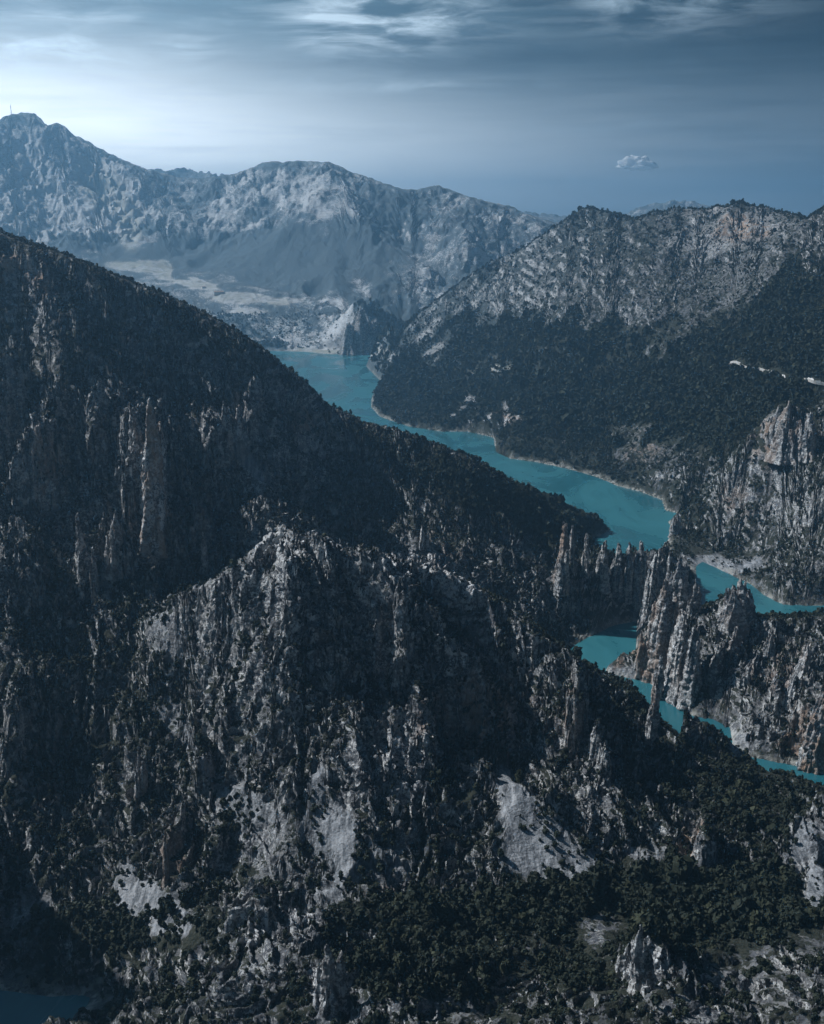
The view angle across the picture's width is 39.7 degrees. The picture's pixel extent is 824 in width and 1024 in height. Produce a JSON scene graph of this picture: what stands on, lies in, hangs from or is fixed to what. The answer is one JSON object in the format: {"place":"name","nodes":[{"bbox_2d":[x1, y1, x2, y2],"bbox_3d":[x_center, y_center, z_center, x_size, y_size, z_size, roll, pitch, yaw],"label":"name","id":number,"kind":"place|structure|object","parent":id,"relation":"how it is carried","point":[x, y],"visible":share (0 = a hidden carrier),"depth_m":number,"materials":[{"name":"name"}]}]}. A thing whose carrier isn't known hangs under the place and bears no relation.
{"place":"outdoors","nodes":[
{"label":"outdoors","id":0,"kind":"place"},
{"bbox_2d":[0,112,710,351],"bbox_3d":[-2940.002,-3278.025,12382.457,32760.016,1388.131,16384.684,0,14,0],"label":"mountains","id":1,"kind":"structure","parent":0,"point":[323,239],"depth_m":6284.04,"materials":[{"name":"stone"}]},
{"bbox_2d":[338,308,377,355],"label":"rock pinnacle","id":2,"kind":"object","parent":1,"relation":"on","point":[360,334],"visible":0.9,"depth_m":4635.48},
{"bbox_2d":[0,233,823,1023],"bbox_3d":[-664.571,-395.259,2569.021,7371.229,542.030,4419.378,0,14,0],"label":"hillside","id":3,"kind":"structure","parent":0,"point":[376,613],"depth_m":941.20,"materials":[{"name":"stone"}]},
{"bbox_2d":[28,421,50,500],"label":"rock pinnacle","id":4,"kind":"object","parent":3,"relation":"on","point":[37,441],"visible":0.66,"depth_m":1116.02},
{"bbox_2d":[65,903,79,917],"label":"evergreen oak","id":5,"kind":"object","parent":3,"relation":"on","point":[72,910],"visible":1,"depth_m":802.37,"materials":[{"name":"green plant"}]},
{"bbox_2d":[75,513,89,602],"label":"rock pinnacle","id":6,"kind":"object","parent":3,"relation":"on","point":[79,542],"visible":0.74,"depth_m":1057.54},
{"bbox_2d":[89,546,100,603],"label":"rock pinnacle","id":7,"kind":"object","parent":3,"relation":"on","point":[94,582],"visible":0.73,"depth_m":1051.88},
{"bbox_2d":[101,510,127,579],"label":"rock pinnacle","id":8,"kind":"object","parent":3,"relation":"on","point":[113,539],"visible":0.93,"depth_m":1065.30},
{"bbox_2d":[128,405,143,517],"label":"rock pinnacle","id":9,"kind":"object","parent":3,"relation":"on","point":[135,441],"visible":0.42,"depth_m":1121.88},
{"bbox_2d":[131,915,144,927],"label":"evergreen oak","id":10,"kind":"object","parent":3,"relation":"on","point":[138,921],"visible":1,"depth_m":776.96,"materials":[{"name":"green plant"}]},
{"bbox_2d":[134,746,147,806],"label":"rock pinnacle","id":11,"kind":"object","parent":3,"relation":"on","point":[141,781],"visible":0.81,"depth_m":890.87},
{"bbox_2d":[138,397,168,560],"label":"rock pinnacle","id":12,"kind":"object","parent":3,"relation":"on","point":[153,507],"visible":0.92,"depth_m":1104.61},
{"bbox_2d":[161,830,169,889],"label":"rock pinnacle","id":13,"kind":"object","parent":3,"relation":"on","point":[165,870],"visible":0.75,"depth_m":801.35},
{"bbox_2d":[162,992,173,1006],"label":"evergreen oak","id":14,"kind":"object","parent":3,"relation":"on","point":[167,999],"visible":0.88,"depth_m":689.29,"materials":[{"name":"green plant"}]},
{"bbox_2d":[164,900,176,914],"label":"evergreen oak","id":15,"kind":"object","parent":3,"relation":"on","point":[170,905],"visible":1,"depth_m":771.63,"materials":[{"name":"green plant"}]},
{"bbox_2d":[178,888,191,902],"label":"evergreen oak","id":16,"kind":"object","parent":3,"relation":"on","point":[185,896],"visible":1,"depth_m":776.14,"materials":[{"name":"green plant"}]},
{"bbox_2d":[200,527,209,571],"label":"rock pinnacle","id":17,"kind":"object","parent":3,"relation":"on","point":[204,559],"visible":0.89,"depth_m":1138.89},
{"bbox_2d":[221,401,233,454],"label":"rock pinnacle","id":18,"kind":"object","parent":3,"relation":"on","point":[226,420],"visible":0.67,"depth_m":1298.00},
{"bbox_2d":[313,944,350,1020],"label":"rock pinnacle","id":19,"kind":"object","parent":3,"relation":"on","point":[332,992],"visible":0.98,"depth_m":635.47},
{"bbox_2d":[368,950,382,971],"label":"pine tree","id":20,"kind":"object","parent":3,"relation":"on","point":[375,960],"visible":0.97,"depth_m":669.13,"materials":[{"name":"green plant"}]},
{"bbox_2d":[376,927,388,941],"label":"evergreen oak","id":21,"kind":"object","parent":3,"relation":"on","point":[381,934],"visible":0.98,"depth_m":695.64,"materials":[{"name":"green plant"}]},
{"bbox_2d":[387,932,400,948],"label":"evergreen oak","id":22,"kind":"object","parent":3,"relation":"on","point":[392,936],"visible":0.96,"depth_m":696.13,"materials":[{"name":"green plant"}]},
{"bbox_2d":[393,951,411,976],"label":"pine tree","id":23,"kind":"object","parent":3,"relation":"on","point":[402,964],"visible":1,"depth_m":662.13,"materials":[{"name":"green plant"}]},
{"bbox_2d":[404,974,417,992],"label":"evergreen oak","id":24,"kind":"object","parent":3,"relation":"on","point":[410,982],"visible":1,"depth_m":650.00,"materials":[{"name":"green plant"}]},
{"bbox_2d":[0,198,823,756],"bbox_3d":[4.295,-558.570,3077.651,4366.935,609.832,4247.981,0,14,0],"label":"forest","id":25,"kind":"object","parent":3,"relation":"on","point":[572,394],"visible":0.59,"depth_m":2517.28,"materials":[{"name":"green plant"}]},
{"bbox_2d":[0,526,823,1023],"bbox_3d":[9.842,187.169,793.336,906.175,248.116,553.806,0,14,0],"label":"scrub and trees","id":26,"kind":"object","parent":3,"relation":"on","point":[556,918],"visible":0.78,"depth_m":806.57,"materials":[{"name":"green plant"}]},
{"bbox_2d":[404,883,423,902],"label":"evergreen oak","id":27,"kind":"object","parent":3,"relation":"on","point":[416,891],"visible":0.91,"depth_m":755.99,"materials":[{"name":"green plant"}]},
{"bbox_2d":[419,526,424,557],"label":"rock pinnacle","id":28,"kind":"object","parent":3,"relation":"on","point":[422,544],"visible":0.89,"depth_m":1387.29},
{"bbox_2d":[420,898,437,912],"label":"evergreen oak","id":29,"kind":"object","parent":3,"relation":"on","point":[425,904],"visible":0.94,"depth_m":740.46,"materials":[{"name":"green plant"}]},
{"bbox_2d":[437,900,452,923],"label":"pine tree","id":30,"kind":"object","parent":3,"relation":"on","point":[445,912],"visible":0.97,"depth_m":741.64,"materials":[{"name":"green plant"}]},
{"bbox_2d":[456,882,472,899],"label":"evergreen oak","id":31,"kind":"object","parent":3,"relation":"on","point":[465,890],"visible":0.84,"depth_m":776.08,"materials":[{"name":"green plant"}]},
{"bbox_2d":[476,875,487,888],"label":"evergreen oak","id":32,"kind":"object","parent":3,"relation":"on","point":[481,881],"visible":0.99,"depth_m":792.72,"materials":[{"name":"green plant"}]},
{"bbox_2d":[474,897,490,916],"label":"evergreen oak","id":33,"kind":"object","parent":3,"relation":"on","point":[481,903],"visible":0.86,"depth_m":759.88,"materials":[{"name":"green plant"}]},
{"bbox_2d":[475,938,493,951],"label":"evergreen oak","id":34,"kind":"object","parent":3,"relation":"on","point":[481,943],"visible":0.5,"depth_m":712.14,"materials":[{"name":"green plant"}]},
{"bbox_2d":[501,891,513,907],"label":"pine tree","id":35,"kind":"object","parent":3,"relation":"on","point":[507,900],"visible":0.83,"depth_m":765.10,"materials":[{"name":"green plant"}]},
{"bbox_2d":[508,914,520,929],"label":"evergreen oak","id":36,"kind":"object","parent":3,"relation":"on","point":[514,922],"visible":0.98,"depth_m":748.45,"materials":[{"name":"green plant"}]},
{"bbox_2d":[512,878,525,893],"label":"evergreen oak","id":37,"kind":"object","parent":3,"relation":"on","point":[519,887],"visible":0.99,"depth_m":782.93,"materials":[{"name":"green plant"}]},
{"bbox_2d":[525,891,539,910],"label":"evergreen oak","id":38,"kind":"object","parent":3,"relation":"on","point":[533,899],"visible":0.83,"depth_m":764.71,"materials":[{"name":"green plant"}]},
{"bbox_2d":[525,877,544,895],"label":"evergreen oak","id":39,"kind":"object","parent":3,"relation":"on","point":[533,884],"visible":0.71,"depth_m":781.18,"materials":[{"name":"green plant"}]},
{"bbox_2d":[538,900,553,914],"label":"evergreen oak","id":40,"kind":"object","parent":3,"relation":"on","point":[545,907],"visible":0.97,"depth_m":762.40,"materials":[{"name":"green plant"}]},
{"bbox_2d":[541,964,553,980],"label":"evergreen oak","id":41,"kind":"object","parent":3,"relation":"on","point":[547,972],"visible":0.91,"depth_m":680.80,"materials":[{"name":"green plant"}]},
{"bbox_2d":[550,964,564,979],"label":"evergreen oak","id":42,"kind":"object","parent":3,"relation":"on","point":[559,971],"visible":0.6,"depth_m":674.49,"materials":[{"name":"green plant"}]},
{"bbox_2d":[553,521,569,596],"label":"rock pinnacle","id":43,"kind":"object","parent":3,"relation":"on","point":[561,588],"visible":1,"depth_m":1444.67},
{"bbox_2d":[569,525,574,571],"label":"rock pinnacle","id":44,"kind":"object","parent":3,"relation":"on","point":[571,550],"visible":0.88,"depth_m":1467.04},
{"bbox_2d":[568,975,580,987],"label":"evergreen oak","id":45,"kind":"object","parent":3,"relation":"on","point":[573,980],"visible":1,"depth_m":654.06,"materials":[{"name":"green plant"}]},
{"bbox_2d":[567,877,583,892],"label":"evergreen oak","id":46,"kind":"object","parent":3,"relation":"on","point":[578,883],"visible":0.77,"depth_m":787.07,"materials":[{"name":"green plant"}]},
{"bbox_2d":[581,533,589,578],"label":"rock pinnacle","id":47,"kind":"object","parent":3,"relation":"on","point":[584,563],"visible":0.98,"depth_m":1481.62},
{"bbox_2d":[580,896,590,914],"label":"pine tree","id":48,"kind":"object","parent":3,"relation":"on","point":[585,902],"visible":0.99,"depth_m":770.22,"materials":[{"name":"green plant"}]},
{"bbox_2d":[586,874,598,891],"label":"pine tree","id":49,"kind":"object","parent":3,"relation":"on","point":[591,881],"visible":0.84,"depth_m":782.46,"materials":[{"name":"green plant"}]},
{"bbox_2d":[584,867,607,898],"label":"evergreen oak","id":50,"kind":"object","parent":3,"relation":"on","point":[602,880],"visible":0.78,"depth_m":786.29,"materials":[{"name":"green plant"}]},
{"bbox_2d":[595,540,610,594],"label":"rock pinnacle","id":51,"kind":"object","parent":3,"relation":"on","point":[602,572],"visible":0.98,"depth_m":1486.68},
{"bbox_2d":[609,542,622,596],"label":"rock pinnacle","id":52,"kind":"object","parent":3,"relation":"on","point":[615,574],"visible":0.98,"depth_m":1493.99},
{"bbox_2d":[616,898,632,914],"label":"evergreen oak","id":53,"kind":"object","parent":3,"relation":"on","point":[625,906],"visible":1,"depth_m":776.42,"materials":[{"name":"green plant"}]},
{"bbox_2d":[623,542,633,604],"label":"rock pinnacle","id":54,"kind":"object","parent":3,"relation":"on","point":[627,586],"visible":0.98,"depth_m":1494.94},
{"bbox_2d":[626,861,650,884],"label":"evergreen oak","id":55,"kind":"object","parent":3,"relation":"on","point":[638,873],"visible":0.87,"depth_m":811.22,"materials":[{"name":"green plant"}]},
{"bbox_2d":[629,910,649,933],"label":"evergreen oak","id":56,"kind":"object","parent":3,"relation":"on","point":[638,918],"visible":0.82,"depth_m":680.44,"materials":[{"name":"green plant"}]},
{"bbox_2d":[632,541,647,611],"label":"rock pinnacle","id":57,"kind":"object","parent":3,"relation":"on","point":[640,565],"visible":0.93,"depth_m":1491.08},
{"bbox_2d":[627,924,655,995],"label":"rock pinnacle","id":58,"kind":"object","parent":3,"relation":"on","point":[641,968],"visible":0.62,"depth_m":637.24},
{"bbox_2d":[643,883,660,899],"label":"evergreen oak","id":59,"kind":"object","parent":3,"relation":"on","point":[649,888],"visible":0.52,"depth_m":792.78,"materials":[{"name":"green plant"}]},
{"bbox_2d":[644,683,660,752],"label":"rock pinnacle","id":60,"kind":"object","parent":3,"relation":"on","point":[652,724],"visible":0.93,"depth_m":985.82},
{"bbox_2d":[640,898,670,924],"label":"evergreen oak","id":61,"kind":"object","parent":3,"relation":"on","point":[660,907],"visible":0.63,"depth_m":688.88,"materials":[{"name":"green plant"}]},
{"bbox_2d":[656,858,670,873],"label":"evergreen oak","id":62,"kind":"object","parent":3,"relation":"on","point":[661,864],"visible":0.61,"depth_m":832.04,"materials":[{"name":"green plant"}]},
{"bbox_2d":[664,846,678,860],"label":"evergreen oak","id":63,"kind":"object","parent":3,"relation":"on","point":[670,851],"visible":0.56,"depth_m":838.95,"materials":[{"name":"green plant"}]},
{"bbox_2d":[664,870,683,885],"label":"evergreen oak","id":64,"kind":"object","parent":3,"relation":"on","point":[671,877],"visible":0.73,"depth_m":810.47,"materials":[{"name":"green plant"}]},
{"bbox_2d":[673,891,685,907],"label":"pine tree","id":65,"kind":"object","parent":3,"relation":"on","point":[678,899],"visible":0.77,"depth_m":781.68,"materials":[{"name":"green plant"}]},
{"bbox_2d":[668,880,691,896],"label":"evergreen oak","id":66,"kind":"object","parent":3,"relation":"on","point":[683,887],"visible":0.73,"depth_m":800.96,"materials":[{"name":"green plant"}]},
{"bbox_2d":[665,852,698,881],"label":"evergreen oak","id":67,"kind":"object","parent":3,"relation":"on","point":[683,864],"visible":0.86,"depth_m":817.96,"materials":[{"name":"green plant"}]},
{"bbox_2d":[682,918,695,937],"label":"pine tree","id":68,"kind":"object","parent":3,"relation":"on","point":[689,927],"visible":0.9,"depth_m":748.14,"materials":[{"name":"green plant"}]},
{"bbox_2d":[690,834,712,866],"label":"rock pinnacle","id":69,"kind":"object","parent":3,"relation":"on","point":[696,850],"visible":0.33,"depth_m":836.14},
{"bbox_2d":[695,885,712,903],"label":"evergreen oak","id":70,"kind":"object","parent":3,"relation":"on","point":[704,894],"visible":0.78,"depth_m":791.67,"materials":[{"name":"green plant"}]},
{"bbox_2d":[702,916,711,934],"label":"pine tree","id":71,"kind":"object","parent":3,"relation":"on","point":[706,924],"visible":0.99,"depth_m":754.86,"materials":[{"name":"green plant"}]},
{"bbox_2d":[710,909,730,928],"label":"evergreen oak","id":72,"kind":"object","parent":3,"relation":"on","point":[718,917],"visible":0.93,"depth_m":762.31,"materials":[{"name":"green plant"}]},
{"bbox_2d":[721,789,742,806],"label":"evergreen oak","id":73,"kind":"object","parent":3,"relation":"on","point":[732,795],"visible":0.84,"depth_m":926.47,"materials":[{"name":"green plant"}]},
{"bbox_2d":[726,918,742,934],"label":"evergreen oak","id":74,"kind":"object","parent":3,"relation":"on","point":[734,926],"visible":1,"depth_m":749.96,"materials":[{"name":"green plant"}]},
{"bbox_2d":[728,896,754,918],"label":"evergreen oak","id":75,"kind":"object","parent":3,"relation":"on","point":[740,906],"visible":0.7,"depth_m":767.62,"materials":[{"name":"green plant"}]},
{"bbox_2d":[733,885,750,899],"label":"evergreen oak","id":76,"kind":"object","parent":3,"relation":"on","point":[741,891],"visible":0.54,"depth_m":788.69,"materials":[{"name":"green plant"}]},
{"bbox_2d":[747,910,763,933],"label":"pine tree","id":77,"kind":"object","parent":3,"relation":"on","point":[755,921],"visible":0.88,"depth_m":746.75,"materials":[{"name":"green plant"}]},
{"bbox_2d":[749,883,766,900],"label":"evergreen oak","id":78,"kind":"object","parent":3,"relation":"on","point":[756,893],"visible":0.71,"depth_m":786.53,"materials":[{"name":"green plant"}]},
{"bbox_2d":[756,897,775,912],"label":"evergreen oak","id":79,"kind":"object","parent":3,"relation":"on","point":[767,904],"visible":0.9,"depth_m":775.94,"materials":[{"name":"green plant"}]},
{"bbox_2d":[757,872,777,886],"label":"evergreen oak","id":80,"kind":"object","parent":3,"relation":"on","point":[765,879],"visible":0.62,"depth_m":805.77,"materials":[{"name":"green plant"}]},
{"bbox_2d":[764,911,776,926],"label":"pine tree","id":81,"kind":"object","parent":3,"relation":"on","point":[770,918],"visible":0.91,"depth_m":761.77,"materials":[{"name":"green plant"}]},
{"bbox_2d":[767,926,779,938],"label":"evergreen oak","id":82,"kind":"object","parent":3,"relation":"on","point":[773,933],"visible":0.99,"depth_m":733.59,"materials":[{"name":"green plant"}]},
{"bbox_2d":[769,852,783,869],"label":"evergreen oak","id":83,"kind":"object","parent":3,"relation":"on","point":[777,859],"visible":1,"depth_m":844.24,"materials":[{"name":"green plant"}]},
{"bbox_2d":[790,907,807,923],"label":"evergreen oak","id":84,"kind":"object","parent":3,"relation":"on","point":[802,916],"visible":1,"depth_m":760.03,"materials":[{"name":"green plant"}]},
{"bbox_2d":[0,351,823,1023],"bbox_3d":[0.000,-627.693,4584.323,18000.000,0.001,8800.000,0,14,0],"label":"water","id":85,"kind":"structure","parent":0,"point":[626,515],"depth_m":2085.12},
{"bbox_2d":[0,0,823,216],"label":"sky","id":86,"kind":"structure","parent":0,"point":[524,105],"materials":[{"name":"blue"}]},
{"bbox_2d":[366,203,823,765],"bbox_3d":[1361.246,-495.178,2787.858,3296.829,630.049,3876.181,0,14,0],"label":"mountain slope","id":87,"kind":"structure","parent":0,"point":[726,701],"depth_m":2481.96,"materials":[{"name":"stone"}]},
{"bbox_2d":[634,630,644,678],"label":"rock pinnacle","id":88,"kind":"object","parent":87,"relation":"on","point":[638,669],"visible":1,"depth_m":1296.68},
{"bbox_2d":[637,551,658,626],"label":"rock pinnacle","id":89,"kind":"object","parent":87,"relation":"on","point":[650,590],"visible":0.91,"depth_m":1443.22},
{"bbox_2d":[651,655,664,699],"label":"rock pinnacle","id":90,"kind":"object","parent":87,"relation":"on","point":[659,678],"visible":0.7,"depth_m":1240.83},
{"bbox_2d":[641,579,678,684],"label":"rock pinnacle","id":91,"kind":"object","parent":87,"relation":"on","point":[663,617],"visible":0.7,"depth_m":1279.26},
{"bbox_2d":[656,548,666,598],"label":"rock pinnacle","id":92,"kind":"object","parent":87,"relation":"on","point":[661,565],"visible":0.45,"depth_m":1469.37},
{"bbox_2d":[664,552,671,583],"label":"rock pinnacle","id":93,"kind":"object","parent":87,"relation":"on","point":[669,569],"visible":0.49,"depth_m":1424.75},
{"bbox_2d":[668,513,681,537],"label":"rock pinnacle","id":94,"kind":"object","parent":87,"relation":"on","point":[675,527],"visible":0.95,"depth_m":1886.23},
{"bbox_2d":[662,608,689,706],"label":"rock pinnacle","id":95,"kind":"object","parent":87,"relation":"on","point":[678,648],"visible":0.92,"depth_m":1228.89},
{"bbox_2d":[669,552,693,612],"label":"rock pinnacle","id":96,"kind":"object","parent":87,"relation":"on","point":[681,588],"visible":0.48,"depth_m":1316.45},
{"bbox_2d":[675,625,701,711],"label":"rock pinnacle","id":97,"kind":"object","parent":87,"relation":"on","point":[687,694],"visible":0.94,"depth_m":1208.75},
{"bbox_2d":[686,579,701,618],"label":"rock pinnacle","id":98,"kind":"object","parent":87,"relation":"on","point":[694,604],"visible":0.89,"depth_m":1305.92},
{"bbox_2d":[706,643,723,681],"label":"rock pinnacle","id":99,"kind":"object","parent":87,"relation":"on","point":[715,664],"visible":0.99,"depth_m":1210.64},
{"bbox_2d":[728,625,741,658],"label":"rock pinnacle","id":100,"kind":"object","parent":87,"relation":"on","point":[734,642],"visible":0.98,"depth_m":1236.62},
{"bbox_2d":[716,577,757,642],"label":"rock pinnacle","id":101,"kind":"object","parent":87,"relation":"on","point":[738,607],"visible":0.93,"depth_m":1251.58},
{"bbox_2d":[740,659,751,688],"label":"rock pinnacle","id":102,"kind":"object","parent":87,"relation":"on","point":[746,676],"visible":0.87,"depth_m":1192.28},
{"bbox_2d":[761,628,775,659],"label":"rock pinnacle","id":103,"kind":"object","parent":87,"relation":"on","point":[768,649],"visible":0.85,"depth_m":1206.84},
{"bbox_2d":[764,400,801,465],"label":"rock pinnacle","id":104,"kind":"object","parent":87,"relation":"on","point":[782,449],"visible":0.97,"depth_m":1807.98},
{"bbox_2d":[784,641,810,711],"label":"rock pinnacle","id":105,"kind":"object","parent":87,"relation":"on","point":[801,667],"visible":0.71,"depth_m":1139.38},
{"bbox_2d":[794,412,818,462],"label":"rock pinnacle","id":106,"kind":"object","parent":87,"relation":"on","point":[807,442],"visible":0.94,"depth_m":1784.18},
{"bbox_2d":[796,684,823,774],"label":"rock pinnacle","id":107,"kind":"object","parent":87,"relation":"on","point":[811,755],"visible":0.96,"depth_m":1073.91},
{"bbox_2d":[616,155,659,170],"bbox_3d":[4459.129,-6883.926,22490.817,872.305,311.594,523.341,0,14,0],"label":"cloud","id":108,"kind":"structure","parent":0,"point":[634,162],"depth_m":22350.02,"materials":[{"name":"white"}]},
{"bbox_2d":[729,361,823,385],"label":"road","id":109,"kind":"structure","parent":0,"point":[809,380],"depth_m":2052.35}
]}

